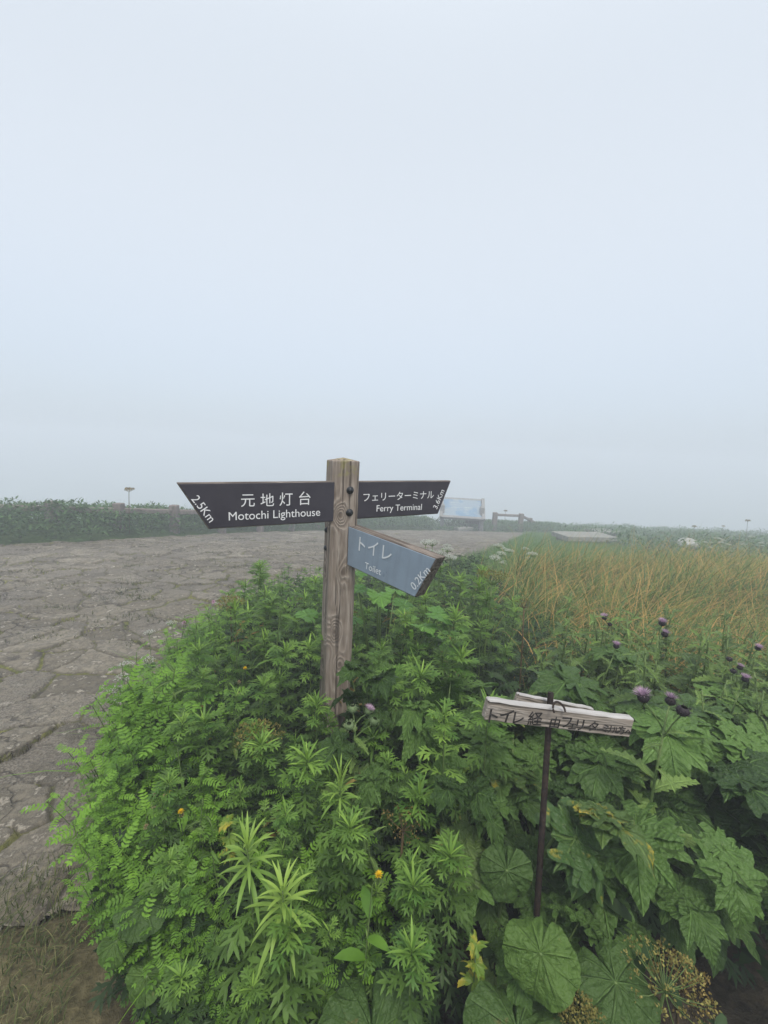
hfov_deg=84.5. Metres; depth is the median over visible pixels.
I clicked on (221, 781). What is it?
vetch
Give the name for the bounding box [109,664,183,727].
vetch
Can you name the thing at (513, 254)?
sky
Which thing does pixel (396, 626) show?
mugwort
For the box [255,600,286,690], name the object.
mugwort
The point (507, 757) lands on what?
hogweed
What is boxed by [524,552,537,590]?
umbel plant
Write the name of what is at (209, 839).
mugwort
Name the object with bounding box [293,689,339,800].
mugwort
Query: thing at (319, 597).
mugwort
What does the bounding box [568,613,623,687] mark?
thistle
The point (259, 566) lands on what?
mugwort
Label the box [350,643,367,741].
mugwort
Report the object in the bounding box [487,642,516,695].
mugwort
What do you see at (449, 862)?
mugwort
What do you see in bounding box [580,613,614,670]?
thistle
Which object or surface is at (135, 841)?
vetch
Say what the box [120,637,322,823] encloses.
grass clump
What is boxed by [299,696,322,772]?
mugwort
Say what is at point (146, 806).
vetch
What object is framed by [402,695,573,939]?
hogweed
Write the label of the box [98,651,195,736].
vetch
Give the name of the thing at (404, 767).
mugwort
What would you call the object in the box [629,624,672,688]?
thistle
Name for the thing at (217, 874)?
herb
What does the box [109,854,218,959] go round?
vetch
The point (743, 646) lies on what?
thistle
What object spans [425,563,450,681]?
mugwort
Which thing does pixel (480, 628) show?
mugwort
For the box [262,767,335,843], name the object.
vetch
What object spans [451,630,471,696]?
mugwort
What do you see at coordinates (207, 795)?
vetch
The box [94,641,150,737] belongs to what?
vetch
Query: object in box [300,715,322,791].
mugwort
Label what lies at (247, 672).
herb
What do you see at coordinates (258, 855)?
vetch
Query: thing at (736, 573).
tall grass
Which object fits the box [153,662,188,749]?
herb
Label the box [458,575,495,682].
mugwort
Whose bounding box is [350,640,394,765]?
mugwort
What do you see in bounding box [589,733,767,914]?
hogweed
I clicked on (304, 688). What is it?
mugwort
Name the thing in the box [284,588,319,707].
mugwort
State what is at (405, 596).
mugwort
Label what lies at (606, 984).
butterbur
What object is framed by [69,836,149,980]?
vetch
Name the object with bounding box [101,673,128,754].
umbel plant
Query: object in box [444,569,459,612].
mugwort
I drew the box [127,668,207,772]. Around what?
vetch
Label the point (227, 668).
mugwort
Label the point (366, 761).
herb
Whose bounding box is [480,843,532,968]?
butterbur
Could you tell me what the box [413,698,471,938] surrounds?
mugwort
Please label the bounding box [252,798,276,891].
mugwort
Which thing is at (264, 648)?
mugwort
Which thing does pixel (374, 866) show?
herb
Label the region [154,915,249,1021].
vetch
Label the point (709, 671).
thistle
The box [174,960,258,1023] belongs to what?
vetch
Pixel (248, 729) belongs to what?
umbel plant
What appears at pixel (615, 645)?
thistle
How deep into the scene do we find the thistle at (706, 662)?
2.10 m
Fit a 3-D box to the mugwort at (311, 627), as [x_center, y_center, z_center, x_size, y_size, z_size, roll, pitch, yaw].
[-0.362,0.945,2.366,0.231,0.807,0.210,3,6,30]
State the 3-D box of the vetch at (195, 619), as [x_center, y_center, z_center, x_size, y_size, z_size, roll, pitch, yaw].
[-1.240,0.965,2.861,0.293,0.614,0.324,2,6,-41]
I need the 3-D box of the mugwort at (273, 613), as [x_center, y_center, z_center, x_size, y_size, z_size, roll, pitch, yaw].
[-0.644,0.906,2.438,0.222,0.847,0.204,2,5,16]
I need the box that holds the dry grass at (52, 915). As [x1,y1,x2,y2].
[0,843,90,1023]
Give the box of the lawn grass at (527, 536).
[368,531,723,607]
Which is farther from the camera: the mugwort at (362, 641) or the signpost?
the mugwort at (362, 641)
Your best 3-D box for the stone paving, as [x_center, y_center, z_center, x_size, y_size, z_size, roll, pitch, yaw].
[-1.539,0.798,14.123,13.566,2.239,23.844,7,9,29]
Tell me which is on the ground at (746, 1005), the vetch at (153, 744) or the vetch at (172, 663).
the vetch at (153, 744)
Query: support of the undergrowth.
on the ground at (746, 1005)
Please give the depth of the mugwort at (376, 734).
1.52 m
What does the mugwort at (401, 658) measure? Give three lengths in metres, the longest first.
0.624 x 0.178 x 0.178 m
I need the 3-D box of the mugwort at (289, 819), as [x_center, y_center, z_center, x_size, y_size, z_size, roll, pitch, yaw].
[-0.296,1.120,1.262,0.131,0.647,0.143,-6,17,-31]
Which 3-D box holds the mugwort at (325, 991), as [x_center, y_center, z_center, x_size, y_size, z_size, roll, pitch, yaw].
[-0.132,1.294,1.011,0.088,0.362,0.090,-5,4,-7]
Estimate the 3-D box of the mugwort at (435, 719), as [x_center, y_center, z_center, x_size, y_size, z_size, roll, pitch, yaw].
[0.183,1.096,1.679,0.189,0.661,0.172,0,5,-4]
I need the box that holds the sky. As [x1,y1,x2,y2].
[0,0,767,533]
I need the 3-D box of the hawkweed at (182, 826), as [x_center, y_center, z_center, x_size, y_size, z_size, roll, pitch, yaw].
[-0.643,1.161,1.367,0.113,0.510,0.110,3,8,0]
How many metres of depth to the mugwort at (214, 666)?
2.24 m
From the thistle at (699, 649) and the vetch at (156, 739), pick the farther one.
the thistle at (699, 649)
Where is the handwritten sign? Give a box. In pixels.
[482,691,633,917]
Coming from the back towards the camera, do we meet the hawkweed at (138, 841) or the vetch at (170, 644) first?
the vetch at (170, 644)
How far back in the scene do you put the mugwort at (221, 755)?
1.60 m
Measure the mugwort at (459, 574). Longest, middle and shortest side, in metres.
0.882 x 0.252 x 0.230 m
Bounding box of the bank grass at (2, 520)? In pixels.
[0,497,429,527]
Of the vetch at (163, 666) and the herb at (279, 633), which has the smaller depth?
the herb at (279, 633)
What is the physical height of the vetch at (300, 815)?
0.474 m
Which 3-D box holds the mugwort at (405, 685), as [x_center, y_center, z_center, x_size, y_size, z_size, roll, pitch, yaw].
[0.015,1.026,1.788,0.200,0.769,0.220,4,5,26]
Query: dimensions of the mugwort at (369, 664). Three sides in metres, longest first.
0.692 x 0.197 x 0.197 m
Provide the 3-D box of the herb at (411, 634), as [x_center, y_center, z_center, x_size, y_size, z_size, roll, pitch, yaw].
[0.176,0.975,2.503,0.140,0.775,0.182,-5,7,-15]
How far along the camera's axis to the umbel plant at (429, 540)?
4.71 m
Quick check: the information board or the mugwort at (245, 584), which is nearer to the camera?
the mugwort at (245, 584)
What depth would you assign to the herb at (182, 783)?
1.46 m
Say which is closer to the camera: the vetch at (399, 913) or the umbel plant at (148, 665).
the vetch at (399, 913)
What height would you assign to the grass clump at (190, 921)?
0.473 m
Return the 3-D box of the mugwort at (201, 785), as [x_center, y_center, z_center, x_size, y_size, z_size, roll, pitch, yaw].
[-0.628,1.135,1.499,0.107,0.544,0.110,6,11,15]
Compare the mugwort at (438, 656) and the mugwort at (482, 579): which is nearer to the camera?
the mugwort at (438, 656)
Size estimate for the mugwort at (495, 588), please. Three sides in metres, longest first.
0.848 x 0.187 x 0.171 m
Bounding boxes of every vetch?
[20,775,150,884]
[49,810,162,932]
[51,764,126,842]
[55,697,137,808]
[55,804,134,944]
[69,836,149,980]
[73,675,159,758]
[75,702,196,801]
[81,685,159,766]
[84,770,150,906]
[88,893,174,1021]
[89,757,158,821]
[93,726,150,818]
[93,843,195,972]
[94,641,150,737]
[96,760,157,860]
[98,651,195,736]
[100,773,198,860]
[107,878,205,1023]
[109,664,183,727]
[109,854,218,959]
[110,664,183,777]
[116,678,228,815]
[117,826,223,897]
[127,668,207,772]
[128,689,210,763]
[129,654,153,695]
[138,694,212,803]
[141,856,229,970]
[144,656,189,704]
[147,786,223,860]
[149,657,192,688]
[149,702,243,818]
[150,789,230,927]
[151,654,186,679]
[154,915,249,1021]
[155,617,191,669]
[160,618,200,660]
[163,676,226,741]
[164,886,251,1017]
[167,650,204,690]
[168,638,216,690]
[170,654,221,694]
[173,612,239,670]
[173,666,227,743]
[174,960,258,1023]
[177,631,216,696]
[178,613,222,653]
[186,794,241,906]
[195,603,216,630]
[196,606,224,629]
[196,625,239,661]
[241,813,304,913]
[243,969,306,1023]
[244,813,316,912]
[260,777,320,847]
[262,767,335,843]
[274,798,339,902]
[288,824,337,922]
[292,828,377,950]
[297,918,373,1021]
[298,817,394,953]
[307,898,386,1018]
[325,855,432,981]
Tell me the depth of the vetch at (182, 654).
2.67 m
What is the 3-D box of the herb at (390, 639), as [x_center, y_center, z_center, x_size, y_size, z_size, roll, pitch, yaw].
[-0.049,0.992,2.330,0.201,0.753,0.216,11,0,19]
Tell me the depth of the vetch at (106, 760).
1.58 m
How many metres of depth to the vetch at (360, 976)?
1.04 m
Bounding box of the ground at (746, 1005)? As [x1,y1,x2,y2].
[0,521,767,1023]
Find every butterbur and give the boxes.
[97,926,136,1009]
[113,893,171,942]
[125,953,168,1013]
[318,968,422,1023]
[463,980,564,1023]
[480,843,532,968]
[502,916,580,1012]
[577,938,661,1023]
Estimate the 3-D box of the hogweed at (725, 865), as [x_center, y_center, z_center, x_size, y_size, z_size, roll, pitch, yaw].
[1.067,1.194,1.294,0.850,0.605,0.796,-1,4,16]
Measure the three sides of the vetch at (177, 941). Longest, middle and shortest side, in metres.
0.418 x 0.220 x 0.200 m
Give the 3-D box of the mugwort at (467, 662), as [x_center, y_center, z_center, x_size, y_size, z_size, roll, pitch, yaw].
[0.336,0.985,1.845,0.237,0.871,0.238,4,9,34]
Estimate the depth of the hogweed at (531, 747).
1.60 m
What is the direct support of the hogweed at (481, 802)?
on the ground at (746, 1005)
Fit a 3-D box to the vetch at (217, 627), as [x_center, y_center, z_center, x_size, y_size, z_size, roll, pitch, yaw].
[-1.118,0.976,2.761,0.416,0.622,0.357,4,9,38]
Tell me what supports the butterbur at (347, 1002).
on the ground at (746, 1005)
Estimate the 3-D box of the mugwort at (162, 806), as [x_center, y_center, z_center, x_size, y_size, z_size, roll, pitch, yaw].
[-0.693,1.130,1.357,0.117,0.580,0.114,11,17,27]
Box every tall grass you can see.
[441,524,767,731]
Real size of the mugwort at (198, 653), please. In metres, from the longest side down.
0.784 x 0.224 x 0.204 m
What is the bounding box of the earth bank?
[0,518,435,544]
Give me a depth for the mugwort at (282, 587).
2.99 m
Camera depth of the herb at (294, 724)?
1.91 m
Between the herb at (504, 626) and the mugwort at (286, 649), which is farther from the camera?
the herb at (504, 626)
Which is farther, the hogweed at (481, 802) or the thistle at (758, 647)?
the thistle at (758, 647)
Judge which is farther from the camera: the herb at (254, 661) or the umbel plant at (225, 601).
the umbel plant at (225, 601)
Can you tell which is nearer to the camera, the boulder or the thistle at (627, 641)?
the thistle at (627, 641)
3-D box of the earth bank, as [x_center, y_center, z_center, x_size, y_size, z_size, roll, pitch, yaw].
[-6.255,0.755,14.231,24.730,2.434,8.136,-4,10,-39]
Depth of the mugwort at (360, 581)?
3.60 m
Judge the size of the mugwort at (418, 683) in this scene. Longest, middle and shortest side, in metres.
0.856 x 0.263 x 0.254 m
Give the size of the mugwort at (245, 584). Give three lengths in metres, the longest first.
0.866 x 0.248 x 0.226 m
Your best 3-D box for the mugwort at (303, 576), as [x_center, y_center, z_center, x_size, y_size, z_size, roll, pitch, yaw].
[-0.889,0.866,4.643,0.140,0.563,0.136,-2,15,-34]
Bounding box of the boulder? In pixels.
[677,538,699,549]
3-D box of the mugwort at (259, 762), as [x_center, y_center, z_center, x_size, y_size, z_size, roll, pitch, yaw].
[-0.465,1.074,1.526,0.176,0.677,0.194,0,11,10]
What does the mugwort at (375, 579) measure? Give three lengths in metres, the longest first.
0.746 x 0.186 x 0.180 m
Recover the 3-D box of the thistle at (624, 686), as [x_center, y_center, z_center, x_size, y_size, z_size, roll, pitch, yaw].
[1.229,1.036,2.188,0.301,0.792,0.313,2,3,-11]
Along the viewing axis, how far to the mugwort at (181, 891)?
1.10 m
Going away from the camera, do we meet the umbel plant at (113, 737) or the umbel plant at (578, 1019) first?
the umbel plant at (578, 1019)
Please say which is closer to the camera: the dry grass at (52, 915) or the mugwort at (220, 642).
the dry grass at (52, 915)
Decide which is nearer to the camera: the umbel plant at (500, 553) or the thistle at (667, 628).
the thistle at (667, 628)
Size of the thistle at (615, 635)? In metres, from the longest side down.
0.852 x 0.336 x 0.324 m
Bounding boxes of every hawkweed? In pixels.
[137,793,175,883]
[149,790,178,841]
[169,808,192,883]
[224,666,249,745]
[334,870,389,978]
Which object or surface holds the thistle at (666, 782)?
on the ground at (746, 1005)
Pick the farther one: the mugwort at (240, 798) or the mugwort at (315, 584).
the mugwort at (315, 584)
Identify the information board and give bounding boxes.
[439,497,484,531]
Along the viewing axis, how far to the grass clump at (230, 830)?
1.58 m
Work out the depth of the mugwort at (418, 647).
2.13 m
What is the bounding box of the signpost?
[177,458,449,793]
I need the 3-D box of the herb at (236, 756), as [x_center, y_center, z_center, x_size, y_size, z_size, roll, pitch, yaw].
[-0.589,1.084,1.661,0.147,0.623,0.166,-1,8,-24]
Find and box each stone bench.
[551,531,616,544]
[585,528,619,536]
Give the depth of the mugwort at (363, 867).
1.21 m
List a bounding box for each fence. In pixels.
[0,500,360,533]
[491,512,545,531]
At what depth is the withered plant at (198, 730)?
1.73 m
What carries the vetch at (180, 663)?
on the ground at (746, 1005)
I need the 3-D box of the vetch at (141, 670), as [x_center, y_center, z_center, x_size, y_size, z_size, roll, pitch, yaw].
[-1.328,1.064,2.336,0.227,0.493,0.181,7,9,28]
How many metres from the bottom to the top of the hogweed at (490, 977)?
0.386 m
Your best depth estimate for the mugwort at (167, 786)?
1.30 m
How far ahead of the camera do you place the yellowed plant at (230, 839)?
1.20 m
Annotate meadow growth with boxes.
[544,521,767,559]
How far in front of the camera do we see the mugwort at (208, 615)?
2.68 m
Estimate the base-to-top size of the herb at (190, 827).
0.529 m
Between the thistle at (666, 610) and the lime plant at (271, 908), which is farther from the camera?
the thistle at (666, 610)
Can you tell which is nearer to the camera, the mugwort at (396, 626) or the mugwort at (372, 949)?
the mugwort at (372, 949)
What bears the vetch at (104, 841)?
on the ground at (746, 1005)
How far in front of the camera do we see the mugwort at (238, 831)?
1.24 m
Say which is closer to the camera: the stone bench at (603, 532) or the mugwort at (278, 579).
the mugwort at (278, 579)
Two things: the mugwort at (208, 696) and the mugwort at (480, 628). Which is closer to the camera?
the mugwort at (208, 696)
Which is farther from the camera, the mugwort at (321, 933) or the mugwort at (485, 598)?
the mugwort at (485, 598)
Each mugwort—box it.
[133,767,187,878]
[135,840,188,959]
[147,796,181,874]
[151,707,202,827]
[158,955,220,1023]
[158,958,193,1023]
[163,881,197,961]
[165,788,190,835]
[175,664,216,752]
[177,623,213,698]
[181,637,218,761]
[181,702,241,847]
[182,678,221,794]
[184,644,214,692]
[186,818,217,920]
[191,766,219,850]
[199,718,238,857]
[199,928,234,1020]
[200,606,218,672]
[210,642,235,741]
[210,652,226,714]
[212,634,228,699]
[212,651,251,760]
[214,588,237,659]
[218,599,249,687]
[218,599,257,777]
[218,780,257,891]
[219,683,252,795]
[223,578,257,676]
[223,812,259,924]
[225,965,273,1023]
[232,600,271,717]
[232,717,275,852]
[235,906,267,1023]
[238,727,291,887]
[241,672,293,803]
[243,560,277,651]
[243,573,266,659]
[243,627,261,687]
[245,639,300,770]
[246,593,282,708]
[248,559,280,626]
[252,569,272,628]
[252,630,277,729]
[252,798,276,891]
[252,838,296,965]
[254,628,291,730]
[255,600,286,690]
[256,586,274,671]
[256,596,285,691]
[259,669,298,787]
[262,900,323,1023]
[266,794,301,919]
[267,734,330,879]
[272,583,293,666]
[273,581,287,606]
[274,574,282,600]
[278,602,298,669]
[279,616,298,689]
[279,733,309,801]
[281,570,291,607]
[281,615,308,695]
[284,563,293,600]
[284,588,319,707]
[285,579,293,611]
[288,587,305,647]
[289,858,317,993]
[290,634,322,744]
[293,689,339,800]
[297,631,320,731]
[297,844,343,949]
[298,573,322,668]
[298,578,311,638]
[298,581,321,657]
[298,600,314,659]
[298,792,314,849]
[299,568,307,596]
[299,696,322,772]
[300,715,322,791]
[301,608,321,694]
[310,759,339,819]
[310,805,374,999]
[311,758,345,827]
[313,574,322,611]
[313,974,335,1013]
[314,593,321,643]
[314,624,322,703]
[315,915,347,981]
[317,706,338,776]
[318,778,351,902]
[343,758,370,818]
[343,839,382,945]
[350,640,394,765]
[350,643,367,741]
[350,878,388,984]
[351,630,361,685]
[352,576,363,648]
[353,600,359,644]
[353,605,378,666]
[354,577,364,610]
[355,929,386,1001]
[356,587,378,659]
[356,723,389,862]
[359,636,373,666]
[359,697,398,758]
[360,663,408,814]
[364,648,389,743]
[364,649,399,764]
[366,577,384,630]
[367,748,404,907]
[371,592,389,655]
[372,635,390,705]
[372,665,413,770]
[375,583,392,631]
[375,763,420,875]
[376,914,439,1023]
[380,772,437,930]
[382,588,401,629]
[383,856,443,1023]
[384,846,434,966]
[386,583,414,661]
[387,623,403,664]
[388,633,405,665]
[389,655,443,765]
[390,648,410,691]
[391,606,425,688]
[394,595,421,663]
[396,640,429,699]
[396,650,420,697]
[408,647,456,759]
[410,618,439,698]
[410,789,440,913]
[413,586,444,688]
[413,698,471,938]
[414,603,430,664]
[414,608,429,656]
[417,693,426,717]
[417,828,475,1020]
[422,709,451,758]
[424,729,452,838]
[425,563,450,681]
[426,601,473,715]
[429,617,457,676]
[432,630,471,726]
[440,641,484,753]
[441,624,472,707]
[442,576,470,635]
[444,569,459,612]
[446,564,493,672]
[449,571,475,629]
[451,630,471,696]
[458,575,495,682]
[460,687,515,843]
[464,585,501,698]
[467,614,490,698]
[473,599,495,672]
[479,584,500,652]
[487,595,522,680]
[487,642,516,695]
[493,600,525,693]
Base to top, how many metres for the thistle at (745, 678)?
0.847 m
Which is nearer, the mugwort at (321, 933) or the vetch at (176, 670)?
the mugwort at (321, 933)
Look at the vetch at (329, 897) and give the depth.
1.17 m
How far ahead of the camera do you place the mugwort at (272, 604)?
2.41 m
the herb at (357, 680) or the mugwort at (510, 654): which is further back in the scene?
the mugwort at (510, 654)
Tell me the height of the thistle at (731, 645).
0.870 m
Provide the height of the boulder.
0.394 m
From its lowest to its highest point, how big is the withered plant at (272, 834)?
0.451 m
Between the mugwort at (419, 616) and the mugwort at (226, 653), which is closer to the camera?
the mugwort at (226, 653)
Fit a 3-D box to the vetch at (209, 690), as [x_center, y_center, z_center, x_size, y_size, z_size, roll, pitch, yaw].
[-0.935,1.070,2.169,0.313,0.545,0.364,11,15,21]
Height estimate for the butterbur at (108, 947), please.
0.312 m
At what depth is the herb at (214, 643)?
2.21 m
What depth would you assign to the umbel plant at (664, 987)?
0.97 m
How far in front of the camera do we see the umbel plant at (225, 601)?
2.58 m
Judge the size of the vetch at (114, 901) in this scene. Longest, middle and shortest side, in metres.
0.403 x 0.269 x 0.231 m
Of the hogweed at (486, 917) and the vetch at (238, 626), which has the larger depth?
the vetch at (238, 626)
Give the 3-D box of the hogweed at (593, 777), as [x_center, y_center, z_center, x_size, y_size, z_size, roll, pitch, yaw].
[0.953,1.137,1.520,0.759,0.692,0.750,3,8,1]
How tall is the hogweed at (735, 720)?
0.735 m
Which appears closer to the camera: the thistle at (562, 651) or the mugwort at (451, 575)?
the thistle at (562, 651)
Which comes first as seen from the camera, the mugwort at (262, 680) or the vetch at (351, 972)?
the vetch at (351, 972)
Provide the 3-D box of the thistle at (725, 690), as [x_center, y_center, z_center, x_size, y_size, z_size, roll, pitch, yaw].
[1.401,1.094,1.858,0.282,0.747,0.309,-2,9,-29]
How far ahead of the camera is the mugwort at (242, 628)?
2.17 m
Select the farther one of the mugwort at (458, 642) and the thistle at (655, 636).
the thistle at (655, 636)
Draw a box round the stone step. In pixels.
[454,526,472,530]
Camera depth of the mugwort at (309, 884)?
1.12 m
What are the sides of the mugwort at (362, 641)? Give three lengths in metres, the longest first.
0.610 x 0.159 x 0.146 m
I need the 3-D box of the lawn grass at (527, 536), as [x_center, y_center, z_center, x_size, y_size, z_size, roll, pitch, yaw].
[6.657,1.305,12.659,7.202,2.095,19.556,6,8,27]
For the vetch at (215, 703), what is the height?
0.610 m
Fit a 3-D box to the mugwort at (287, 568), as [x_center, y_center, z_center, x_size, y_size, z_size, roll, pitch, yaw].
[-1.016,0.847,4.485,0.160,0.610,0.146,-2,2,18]
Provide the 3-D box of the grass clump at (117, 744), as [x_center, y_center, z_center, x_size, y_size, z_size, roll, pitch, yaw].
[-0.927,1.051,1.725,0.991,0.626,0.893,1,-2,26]
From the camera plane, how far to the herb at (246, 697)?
2.18 m
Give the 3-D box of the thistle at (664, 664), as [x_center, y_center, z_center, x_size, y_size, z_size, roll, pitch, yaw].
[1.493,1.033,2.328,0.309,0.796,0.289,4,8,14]
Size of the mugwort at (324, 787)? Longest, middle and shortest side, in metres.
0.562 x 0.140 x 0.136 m
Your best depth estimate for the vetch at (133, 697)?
1.77 m
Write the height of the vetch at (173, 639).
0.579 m
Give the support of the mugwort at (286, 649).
on the ground at (746, 1005)
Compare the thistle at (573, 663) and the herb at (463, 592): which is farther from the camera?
the herb at (463, 592)
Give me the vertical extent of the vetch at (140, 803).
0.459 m
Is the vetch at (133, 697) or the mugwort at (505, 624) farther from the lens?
the mugwort at (505, 624)
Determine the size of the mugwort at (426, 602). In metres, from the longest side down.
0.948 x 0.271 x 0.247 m
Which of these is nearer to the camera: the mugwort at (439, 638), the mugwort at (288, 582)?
the mugwort at (439, 638)
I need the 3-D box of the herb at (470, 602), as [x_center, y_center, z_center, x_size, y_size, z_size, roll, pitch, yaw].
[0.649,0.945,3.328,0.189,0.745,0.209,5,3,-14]
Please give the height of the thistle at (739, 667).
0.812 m
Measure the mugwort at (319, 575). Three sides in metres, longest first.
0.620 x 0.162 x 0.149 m
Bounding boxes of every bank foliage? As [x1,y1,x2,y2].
[0,496,435,541]
[428,517,560,532]
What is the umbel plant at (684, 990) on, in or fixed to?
on the ground at (746, 1005)
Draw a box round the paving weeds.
[5,536,445,647]
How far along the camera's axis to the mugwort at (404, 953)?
0.92 m
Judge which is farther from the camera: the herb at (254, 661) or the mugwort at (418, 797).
the herb at (254, 661)
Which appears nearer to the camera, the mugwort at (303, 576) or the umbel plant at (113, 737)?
the umbel plant at (113, 737)
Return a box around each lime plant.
[210,811,294,1023]
[238,857,328,1023]
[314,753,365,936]
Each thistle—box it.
[313,703,384,873]
[516,648,568,730]
[521,593,593,692]
[537,616,590,692]
[557,633,600,682]
[565,626,598,676]
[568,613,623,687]
[577,641,620,737]
[578,656,628,735]
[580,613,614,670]
[584,610,646,688]
[584,629,622,692]
[593,607,638,662]
[598,686,700,908]
[599,622,635,686]
[602,648,682,780]
[603,668,641,714]
[604,616,652,692]
[606,646,654,713]
[614,637,646,690]
[623,631,671,688]
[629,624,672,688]
[634,608,687,691]
[635,627,680,689]
[641,617,672,695]
[641,661,669,690]
[642,604,689,688]
[661,635,724,705]
[665,625,729,700]
[666,629,719,693]
[684,654,721,701]
[686,628,759,704]
[689,690,725,720]
[697,609,747,676]
[700,658,765,716]
[704,680,738,706]
[713,656,748,698]
[714,652,765,696]
[716,641,765,673]
[717,636,765,690]
[724,672,752,716]
[732,690,767,729]
[736,672,767,723]
[738,642,763,691]
[744,630,767,694]
[749,648,767,710]
[752,661,767,704]
[755,669,767,700]
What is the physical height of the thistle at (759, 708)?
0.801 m
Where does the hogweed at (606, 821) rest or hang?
on the ground at (746, 1005)
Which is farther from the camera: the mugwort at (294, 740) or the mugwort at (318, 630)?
the mugwort at (318, 630)
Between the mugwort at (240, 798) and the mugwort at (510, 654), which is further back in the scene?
the mugwort at (510, 654)
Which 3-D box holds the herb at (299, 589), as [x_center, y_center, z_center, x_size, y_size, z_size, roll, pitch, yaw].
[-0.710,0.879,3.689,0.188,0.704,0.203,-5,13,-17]
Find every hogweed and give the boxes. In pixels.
[294,571,451,700]
[316,708,441,860]
[326,655,434,832]
[375,677,470,835]
[394,682,558,829]
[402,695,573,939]
[409,747,519,949]
[423,720,607,927]
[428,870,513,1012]
[473,771,658,954]
[480,888,607,1014]
[504,681,660,809]
[507,724,660,914]
[514,731,617,831]
[522,734,696,979]
[527,643,756,789]
[549,689,740,977]
[565,783,760,976]
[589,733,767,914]
[605,777,767,956]
[622,688,767,776]
[655,693,767,750]
[691,767,767,871]
[708,697,749,725]
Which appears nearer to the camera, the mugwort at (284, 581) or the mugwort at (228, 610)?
the mugwort at (228, 610)
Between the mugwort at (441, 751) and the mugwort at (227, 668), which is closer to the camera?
the mugwort at (441, 751)
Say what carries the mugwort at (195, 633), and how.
on the ground at (746, 1005)
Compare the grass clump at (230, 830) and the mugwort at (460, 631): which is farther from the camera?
the mugwort at (460, 631)
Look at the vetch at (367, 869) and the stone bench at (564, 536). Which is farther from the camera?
the stone bench at (564, 536)
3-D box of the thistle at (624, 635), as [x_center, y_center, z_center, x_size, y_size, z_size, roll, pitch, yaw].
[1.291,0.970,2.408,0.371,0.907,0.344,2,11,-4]
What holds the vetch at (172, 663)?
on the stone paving
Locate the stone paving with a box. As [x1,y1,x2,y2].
[0,530,522,930]
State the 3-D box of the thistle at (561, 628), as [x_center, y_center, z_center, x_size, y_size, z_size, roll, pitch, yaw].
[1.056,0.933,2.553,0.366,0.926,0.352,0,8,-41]
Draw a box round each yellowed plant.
[218,814,239,919]
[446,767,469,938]
[457,929,488,990]
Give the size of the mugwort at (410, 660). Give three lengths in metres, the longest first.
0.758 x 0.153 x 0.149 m
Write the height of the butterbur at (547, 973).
0.536 m
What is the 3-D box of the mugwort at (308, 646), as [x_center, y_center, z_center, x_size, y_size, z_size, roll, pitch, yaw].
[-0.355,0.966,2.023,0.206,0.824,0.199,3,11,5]
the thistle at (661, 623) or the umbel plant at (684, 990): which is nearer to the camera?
the umbel plant at (684, 990)
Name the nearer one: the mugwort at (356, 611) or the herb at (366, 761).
the herb at (366, 761)
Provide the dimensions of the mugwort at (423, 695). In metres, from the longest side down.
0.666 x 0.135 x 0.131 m
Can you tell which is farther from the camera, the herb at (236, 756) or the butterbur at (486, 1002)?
the herb at (236, 756)
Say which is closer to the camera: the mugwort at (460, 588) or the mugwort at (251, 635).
the mugwort at (251, 635)
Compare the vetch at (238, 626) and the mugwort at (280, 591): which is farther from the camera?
the mugwort at (280, 591)
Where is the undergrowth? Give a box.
[87,550,767,1023]
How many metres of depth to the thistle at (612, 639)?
2.39 m
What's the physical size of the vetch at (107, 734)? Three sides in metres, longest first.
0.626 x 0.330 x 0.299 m
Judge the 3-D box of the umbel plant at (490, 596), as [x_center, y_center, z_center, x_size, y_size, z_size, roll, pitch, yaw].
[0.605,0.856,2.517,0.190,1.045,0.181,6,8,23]
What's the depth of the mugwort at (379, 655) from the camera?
1.86 m
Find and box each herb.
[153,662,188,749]
[164,706,201,785]
[167,745,211,860]
[184,798,216,888]
[192,627,210,671]
[192,628,226,699]
[198,847,247,988]
[217,714,253,813]
[217,815,244,921]
[220,632,242,683]
[222,640,250,749]
[228,654,257,718]
[241,611,298,751]
[246,588,286,719]
[246,638,285,749]
[247,762,271,829]
[254,593,282,643]
[271,638,302,730]
[284,591,294,637]
[285,690,312,765]
[289,770,308,804]
[292,575,304,633]
[339,728,349,789]
[346,804,393,966]
[349,675,363,755]
[355,598,375,650]
[355,745,380,814]
[369,626,394,706]
[389,595,420,663]
[403,617,423,679]
[408,731,438,873]
[432,581,454,640]
[450,591,477,708]
[462,595,478,649]
[464,585,476,623]
[479,646,497,682]
[483,594,520,678]
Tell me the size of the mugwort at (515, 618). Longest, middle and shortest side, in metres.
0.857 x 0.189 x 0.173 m
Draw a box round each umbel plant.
[100,685,122,755]
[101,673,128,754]
[116,661,133,730]
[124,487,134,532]
[135,629,161,678]
[141,656,155,679]
[156,620,176,666]
[215,595,245,645]
[232,718,285,833]
[381,802,422,911]
[422,539,450,604]
[441,546,453,585]
[444,553,457,606]
[476,568,509,681]
[494,543,504,579]
[496,551,506,585]
[512,598,533,691]
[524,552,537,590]
[554,989,606,1023]
[620,934,721,1023]
[648,943,718,1023]
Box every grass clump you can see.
[0,661,282,807]
[57,644,253,733]
[93,631,254,793]
[103,830,281,1022]
[115,770,254,944]
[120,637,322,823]
[122,647,173,681]

